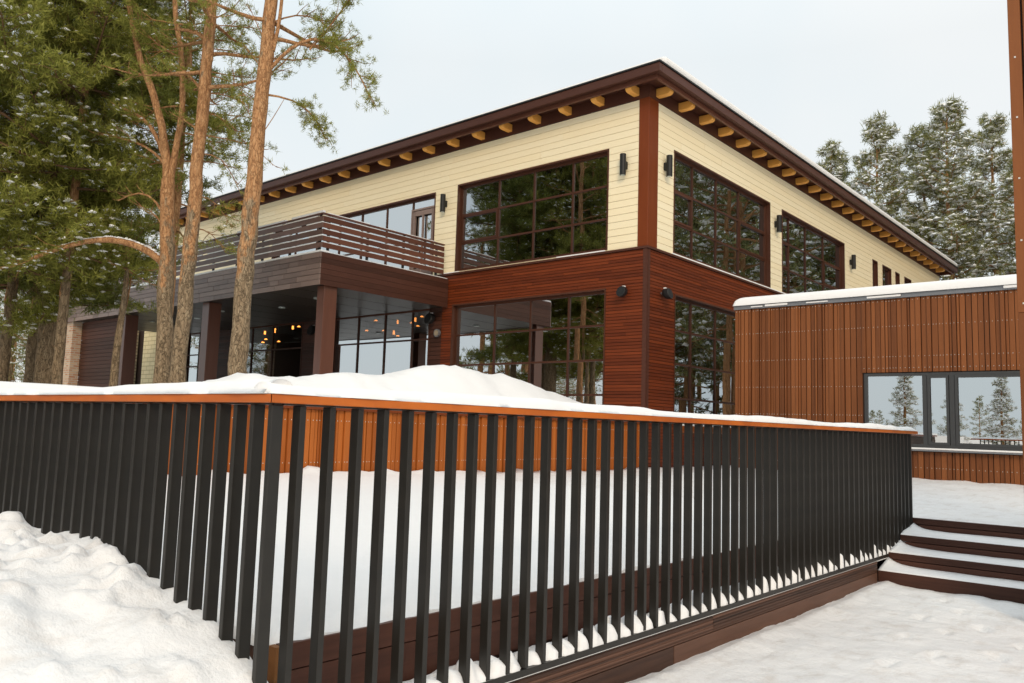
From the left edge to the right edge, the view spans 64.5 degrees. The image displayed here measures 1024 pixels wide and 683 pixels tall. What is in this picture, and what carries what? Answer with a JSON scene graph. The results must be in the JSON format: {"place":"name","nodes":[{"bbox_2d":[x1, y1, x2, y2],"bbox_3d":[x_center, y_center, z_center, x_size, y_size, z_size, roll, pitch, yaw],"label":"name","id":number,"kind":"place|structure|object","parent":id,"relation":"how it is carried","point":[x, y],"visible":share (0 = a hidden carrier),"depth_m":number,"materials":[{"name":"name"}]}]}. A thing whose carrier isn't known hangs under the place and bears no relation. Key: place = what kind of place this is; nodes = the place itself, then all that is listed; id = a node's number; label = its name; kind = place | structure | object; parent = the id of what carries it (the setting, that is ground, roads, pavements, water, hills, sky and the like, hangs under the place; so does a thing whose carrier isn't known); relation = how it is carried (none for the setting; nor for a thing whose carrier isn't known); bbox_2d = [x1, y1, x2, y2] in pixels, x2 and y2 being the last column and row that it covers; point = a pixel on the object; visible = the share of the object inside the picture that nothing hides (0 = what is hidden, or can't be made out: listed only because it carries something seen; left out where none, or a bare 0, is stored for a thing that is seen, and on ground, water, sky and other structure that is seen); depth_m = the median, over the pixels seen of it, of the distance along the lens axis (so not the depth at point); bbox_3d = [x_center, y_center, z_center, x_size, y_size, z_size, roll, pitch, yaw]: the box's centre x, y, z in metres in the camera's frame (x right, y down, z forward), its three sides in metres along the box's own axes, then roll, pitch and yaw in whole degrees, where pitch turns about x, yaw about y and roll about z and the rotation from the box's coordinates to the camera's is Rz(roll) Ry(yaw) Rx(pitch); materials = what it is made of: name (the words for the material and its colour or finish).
{"place":"outdoors","nodes":[
{"label":"outdoors","id":0,"kind":"place"},
{"bbox_2d":[14,365,730,427],"bbox_3d":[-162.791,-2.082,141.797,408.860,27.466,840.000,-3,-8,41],"label":"terrain","id":1,"kind":"structure","parent":0,"point":[444,378],"depth_m":16.28,"materials":[{"name":"white snow"}]},
{"bbox_2d":[0,251,29,381],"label":"spruce tree","id":2,"kind":"object","parent":1,"relation":"on","point":[20,376],"visible":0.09,"depth_m":34.27,"materials":[{"name":"green plant"}]},
{"bbox_2d":[0,0,199,330],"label":"pine tree","id":3,"kind":"object","parent":1,"relation":"on","point":[23,194],"visible":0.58,"depth_m":17.95,"materials":[{"name":"green plant"}]},
{"bbox_2d":[0,0,220,382],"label":"pine tree","id":4,"kind":"object","parent":1,"relation":"on","point":[31,348],"visible":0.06,"depth_m":21.95,"materials":[{"name":"green plant"}]},
{"bbox_2d":[0,0,224,383],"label":"pine tree","id":5,"kind":"object","parent":1,"relation":"on","point":[44,352],"visible":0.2,"depth_m":19.83,"materials":[{"name":"green plant"}]},
{"bbox_2d":[0,0,225,381],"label":"pine tree","id":6,"kind":"object","parent":1,"relation":"on","point":[12,317],"visible":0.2,"depth_m":19.66,"materials":[{"name":"green plant"}]},
{"bbox_2d":[88,210,159,386],"bbox_3d":[-9.330,-0.817,19.585,2.580,4.556,2.280,-3,-8,41],"label":"pine tree","id":7,"kind":"object","parent":1,"relation":"on","point":[114,372],"visible":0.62,"depth_m":19.55,"materials":[{"name":"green plant"}]},
{"bbox_2d":[0,0,250,383],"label":"pine tree","id":8,"kind":"object","parent":1,"relation":"on","point":[164,258],"visible":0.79,"depth_m":17.93,"materials":[{"name":"green plant"}]},
{"bbox_2d":[0,0,251,384],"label":"pine tree","id":9,"kind":"object","parent":1,"relation":"on","point":[69,207],"visible":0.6,"depth_m":18.24,"materials":[{"name":"green plant"}]},
{"bbox_2d":[74,0,270,308],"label":"pine tree","id":10,"kind":"object","parent":1,"relation":"on","point":[178,196],"visible":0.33,"depth_m":20.37,"materials":[{"name":"green plant"}]},
{"bbox_2d":[95,0,332,382],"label":"pine tree","id":11,"kind":"object","parent":1,"relation":"on","point":[205,86],"visible":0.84,"depth_m":17.03,"materials":[{"name":"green plant"}]},
{"bbox_2d":[173,0,388,375],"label":"pine tree","id":12,"kind":"object","parent":1,"relation":"on","point":[240,332],"visible":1,"depth_m":15.92,"materials":[{"name":"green plant"}]},
{"bbox_2d":[815,139,861,192],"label":"pine tree","id":13,"kind":"object","parent":1,"relation":"on","point":[831,153],"visible":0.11,"depth_m":65.00,"materials":[{"name":"green plant"}]},
{"bbox_2d":[843,110,935,237],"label":"pine tree","id":14,"kind":"object","parent":1,"relation":"on","point":[873,132],"visible":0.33,"depth_m":60.98,"materials":[{"name":"green plant"}]},
{"bbox_2d":[894,123,979,280],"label":"pine tree","id":15,"kind":"object","parent":1,"relation":"on","point":[913,139],"visible":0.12,"depth_m":62.76,"materials":[{"name":"green plant"}]},
{"bbox_2d":[888,92,1015,280],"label":"pine tree","id":16,"kind":"object","parent":1,"relation":"on","point":[950,172],"visible":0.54,"depth_m":57.92,"materials":[{"name":"green plant"}]},
{"bbox_2d":[954,111,1015,276],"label":"pine tree","id":17,"kind":"object","parent":1,"relation":"on","point":[997,125],"visible":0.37,"depth_m":64.49,"materials":[{"name":"green plant"}]},
{"bbox_2d":[974,158,1015,277],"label":"pine tree","id":18,"kind":"object","parent":1,"relation":"on","point":[1005,207],"visible":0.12,"depth_m":69.58,"materials":[{"name":"green plant"}]},
{"bbox_2d":[0,0,1015,374],"label":"sky","id":19,"kind":"structure","parent":0,"point":[807,71],"materials":[{"name":"white"}]},
{"bbox_2d":[0,511,1023,682],"bbox_3d":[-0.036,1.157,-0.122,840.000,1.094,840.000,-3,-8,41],"label":"ground","id":20,"kind":"structure","parent":0,"point":[74,608],"depth_m":4.41,"materials":[{"name":"white snow"}]},
{"bbox_2d":[0,148,190,381],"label":"forest","id":21,"kind":"object","parent":20,"relation":"on","point":[24,347],"depth_m":54.91,"materials":[{"name":"green plant"}]},
{"bbox_2d":[26,402,730,474],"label":"terrace parapet","id":22,"kind":"structure","parent":20,"relation":"on","point":[313,438],"depth_m":14.57,"materials":[{"name":"brown wood"}]},
{"bbox_2d":[0,381,88,388],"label":"parapet snow","id":23,"kind":"structure","parent":22,"relation":"on","point":[26,385],"depth_m":10.03,"materials":[{"name":"white snow"}]},
{"bbox_2d":[63,59,957,467],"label":"building","id":24,"kind":"structure","parent":20,"relation":"on","point":[537,243],"depth_m":24.62,"materials":[{"name":"yellow wood"}]},
{"bbox_2d":[186,332,200,381],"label":"window","id":25,"kind":"structure","parent":24,"relation":"in","point":[192,363],"depth_m":36.53,"materials":[{"name":"clear glass"}]},
{"bbox_2d":[249,322,302,376],"bbox_3d":[-9.770,0.987,32.416,4.850,3.420,0.215,-3,-8,41],"label":"window","id":26,"kind":"structure","parent":24,"relation":"in","point":[272,348],"depth_m":32.41,"materials":[{"name":"black glass"}]},
{"bbox_2d":[307,325,314,334],"bbox_3d":[-7.427,-0.430,30.212,0.340,0.387,0.327,-3,-8,41],"label":"floodlight","id":27,"kind":"object","parent":24,"relation":"attached to","point":[311,330],"visible":0.82,"depth_m":30.09,"materials":[{"name":"grey metal"}]},
{"bbox_2d":[271,192,435,274],"bbox_3d":[-6.075,-3.322,29.773,9.480,2.760,0.215,-3,-8,41],"label":"window","id":28,"kind":"structure","parent":24,"relation":"in","point":[396,216],"depth_m":28.29,"materials":[{"name":"clear glass"}]},
{"bbox_2d":[333,309,429,374],"bbox_3d":[-4.624,0.680,27.982,5.250,3.420,0.215,-3,-8,41],"label":"window","id":29,"kind":"structure","parent":24,"relation":"in","point":[375,344],"depth_m":28.05,"materials":[{"name":"clear glass"}]},
{"bbox_2d":[409,205,433,273],"bbox_3d":[-2.987,-3.317,27.092,1.150,2.340,0.170,-3,-8,41],"label":"balcony door","id":30,"kind":"structure","parent":24,"relation":"in","point":[424,211],"depth_m":27.16,"materials":[{"name":"brown wood"}]},
{"bbox_2d":[424,313,434,323],"bbox_3d":[-2.620,-0.737,26.074,0.340,0.387,0.327,-3,-8,41],"label":"floodlight","id":31,"kind":"object","parent":24,"relation":"attached to","point":[429,318],"visible":1,"depth_m":25.96,"materials":[{"name":"grey metal"}]},
{"bbox_2d":[433,329,440,336],"bbox_3d":[-2.398,-0.270,25.947,0.260,0.260,0.095,-3,-8,41],"label":"junction box","id":32,"kind":"object","parent":24,"relation":"attached to","point":[437,333],"visible":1,"depth_m":25.89,"materials":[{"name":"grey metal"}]},
{"bbox_2d":[440,194,446,212],"bbox_3d":[-2.218,-4.470,26.293,0.170,0.587,0.234,-3,-8,41],"label":"wall lamp","id":33,"kind":"object","parent":24,"relation":"attached to","point":[443,203],"visible":1,"depth_m":26.20,"materials":[{"name":"black metal"}]},
{"bbox_2d":[450,288,606,404],"bbox_3d":[0.336,0.310,23.720,5.850,3.230,0.215,-3,-8,41],"label":"window","id":34,"kind":"structure","parent":24,"relation":"in","point":[555,342],"depth_m":23.41,"materials":[{"name":"clear glass"}]},
{"bbox_2d":[455,149,608,270],"bbox_3d":[0.489,-3.748,24.124,5.820,2.830,0.215,-3,-8,41],"label":"window","id":35,"kind":"structure","parent":24,"relation":"in","point":[557,208],"depth_m":24.04,"materials":[{"name":"clear glass"}]},
{"bbox_2d":[181,57,957,265],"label":"roof snow","id":36,"kind":"structure","parent":24,"relation":"on","point":[675,66],"depth_m":26.18,"materials":[{"name":"white snow"}]},
{"bbox_2d":[616,286,627,296],"bbox_3d":[2.916,-1.315,21.343,0.270,0.314,0.318,-3,-8,41],"label":"floodlight","id":37,"kind":"object","parent":24,"relation":"attached to","point":[621,291],"visible":1,"depth_m":21.23,"materials":[{"name":"grey metal"}]},
{"bbox_2d":[620,153,627,175],"bbox_3d":[2.996,-4.741,21.797,0.170,0.587,0.234,-3,-8,41],"label":"wall lamp","id":38,"kind":"object","parent":24,"relation":"attached to","point":[623,164],"visible":1,"depth_m":21.71,"materials":[{"name":"black metal"}]},
{"bbox_2d":[661,287,672,298],"bbox_3d":[4.087,-1.273,21.490,0.318,0.314,0.270,-3,-8,41],"label":"floodlight","id":39,"kind":"object","parent":24,"relation":"attached to","point":[666,293],"visible":1,"depth_m":21.39,"materials":[{"name":"grey metal"}]},
{"bbox_2d":[663,155,672,176],"bbox_3d":[4.235,-4.744,21.981,0.235,0.587,0.167,-3,-8,41],"label":"wall lamp","id":40,"kind":"object","parent":24,"relation":"attached to","point":[668,166],"visible":1,"depth_m":21.90,"materials":[{"name":"black metal"}]},
{"bbox_2d":[672,294,734,434],"bbox_3d":[6.295,0.893,24.304,0.215,3.800,6.100,-3,-8,41],"label":"window","id":41,"kind":"structure","parent":24,"relation":"in","point":[704,333],"depth_m":23.59,"materials":[{"name":"clear glass"}]},
{"bbox_2d":[673,150,770,287],"bbox_3d":[6.472,-3.544,24.817,0.215,2.900,6.420,-3,-8,41],"label":"window","id":42,"kind":"structure","parent":24,"relation":"in","point":[718,223],"depth_m":24.77,"materials":[{"name":"clear glass"}]},
{"bbox_2d":[774,215,781,232],"bbox_3d":[9.012,-3.977,27.474,0.235,0.587,0.167,-3,-8,41],"label":"wall lamp","id":43,"kind":"object","parent":24,"relation":"attached to","point":[778,223],"visible":1,"depth_m":27.39,"materials":[{"name":"black metal"}]},
{"bbox_2d":[781,209,844,293],"bbox_3d":[11.248,-2.817,30.311,0.215,2.900,6.250,-3,-8,41],"label":"window","id":44,"kind":"structure","parent":24,"relation":"in","point":[813,260],"depth_m":30.19,"materials":[{"name":"clear glass"}]},
{"bbox_2d":[849,255,855,268],"bbox_3d":[13.896,-3.234,33.091,0.235,0.587,0.167,-3,-8,41],"label":"wall lamp","id":45,"kind":"object","parent":24,"relation":"attached to","point":[852,262],"visible":1,"depth_m":33.01,"materials":[{"name":"black metal"}]},
{"bbox_2d":[872,259,877,286],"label":"window","id":46,"kind":"structure","parent":24,"relation":"in","point":[874,263],"depth_m":35.85,"materials":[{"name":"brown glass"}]},
{"bbox_2d":[882,264,891,285],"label":"window","id":47,"kind":"structure","parent":24,"relation":"in","point":[886,272],"depth_m":37.24,"materials":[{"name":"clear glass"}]},
{"bbox_2d":[895,272,899,284],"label":"window","id":48,"kind":"structure","parent":24,"relation":"in","point":[897,276],"depth_m":38.36,"materials":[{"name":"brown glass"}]},
{"bbox_2d":[904,277,910,283],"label":"window","id":49,"kind":"structure","parent":24,"relation":"in","point":[906,280],"depth_m":39.56,"materials":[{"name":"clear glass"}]},
{"bbox_2d":[233,524,1019,680],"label":"deck","id":50,"kind":"structure","parent":20,"relation":"on","point":[879,563],"depth_m":5.42,"materials":[{"name":"brown wood"}]},
{"bbox_2d":[160,466,755,645],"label":"deck snow","id":51,"kind":"structure","parent":50,"relation":"on","point":[306,557],"depth_m":6.84,"materials":[{"name":"white snow"}]},
{"bbox_2d":[267,545,886,682],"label":"deck skirting","id":52,"kind":"object","parent":50,"relation":"attached to","point":[639,658],"visible":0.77,"depth_m":5.30,"materials":[{"name":"brown wood"}]},
{"bbox_2d":[0,394,917,682],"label":"picket fence","id":53,"kind":"object","parent":52,"relation":"on","point":[804,498],"visible":0.77,"depth_m":4.60,"materials":[{"name":"black metal"}]},
{"bbox_2d":[0,379,292,394],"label":"rail snow","id":54,"kind":"structure","parent":53,"relation":"on","point":[245,386],"depth_m":4.00,"materials":[{"name":"white snow"}]},
{"bbox_2d":[253,381,916,430],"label":"rail snow","id":55,"kind":"structure","parent":53,"relation":"on","point":[462,399],"depth_m":4.54,"materials":[{"name":"white snow"}]},
{"bbox_2d":[402,541,906,682],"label":"snow lumps","id":56,"kind":"object","parent":52,"relation":"on","point":[497,668],"visible":0.28,"depth_m":5.24,"materials":[{"name":"white snow"}]},
{"bbox_2d":[477,465,1023,526],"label":"deck snow","id":57,"kind":"structure","parent":50,"relation":"on","point":[981,503],"depth_m":13.52,"materials":[{"name":"white snow"}]},
{"bbox_2d":[734,284,1023,484],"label":"annex building","id":58,"kind":"structure","parent":20,"relation":"on","point":[938,371],"depth_m":17.23,"materials":[{"name":"brown wood"}]},
{"bbox_2d":[733,274,1016,305],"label":"roof snow","id":59,"kind":"structure","parent":58,"relation":"on","point":[942,285],"depth_m":17.62,"materials":[{"name":"white snow"}]},
{"bbox_2d":[864,371,1022,454],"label":"window","id":60,"kind":"structure","parent":58,"relation":"in","point":[983,413],"depth_m":16.59,"materials":[{"name":"clear glass"}]},
{"bbox_2d":[878,517,1023,603],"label":"timber steps","id":61,"kind":"structure","parent":20,"relation":"on","point":[1015,595],"depth_m":9.23,"materials":[{"name":"brown wood"}]},
{"bbox_2d":[878,557,1023,588],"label":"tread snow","id":62,"kind":"structure","parent":61,"relation":"on","point":[889,564],"depth_m":8.98,"materials":[{"name":"white snow"}]},
{"bbox_2d":[889,540,1023,567],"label":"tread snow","id":63,"kind":"structure","parent":61,"relation":"on","point":[900,546],"depth_m":9.34,"materials":[{"name":"white snow"}]},
{"bbox_2d":[900,523,1023,546],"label":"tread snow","id":64,"kind":"structure","parent":61,"relation":"on","point":[913,529],"depth_m":9.79,"materials":[{"name":"white snow"}]},
{"bbox_2d":[1007,0,1023,476],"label":"post","id":65,"kind":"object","parent":20,"relation":"on","point":[1015,11],"depth_m":8.00,"materials":[{"name":"brown wood"}]}
]}

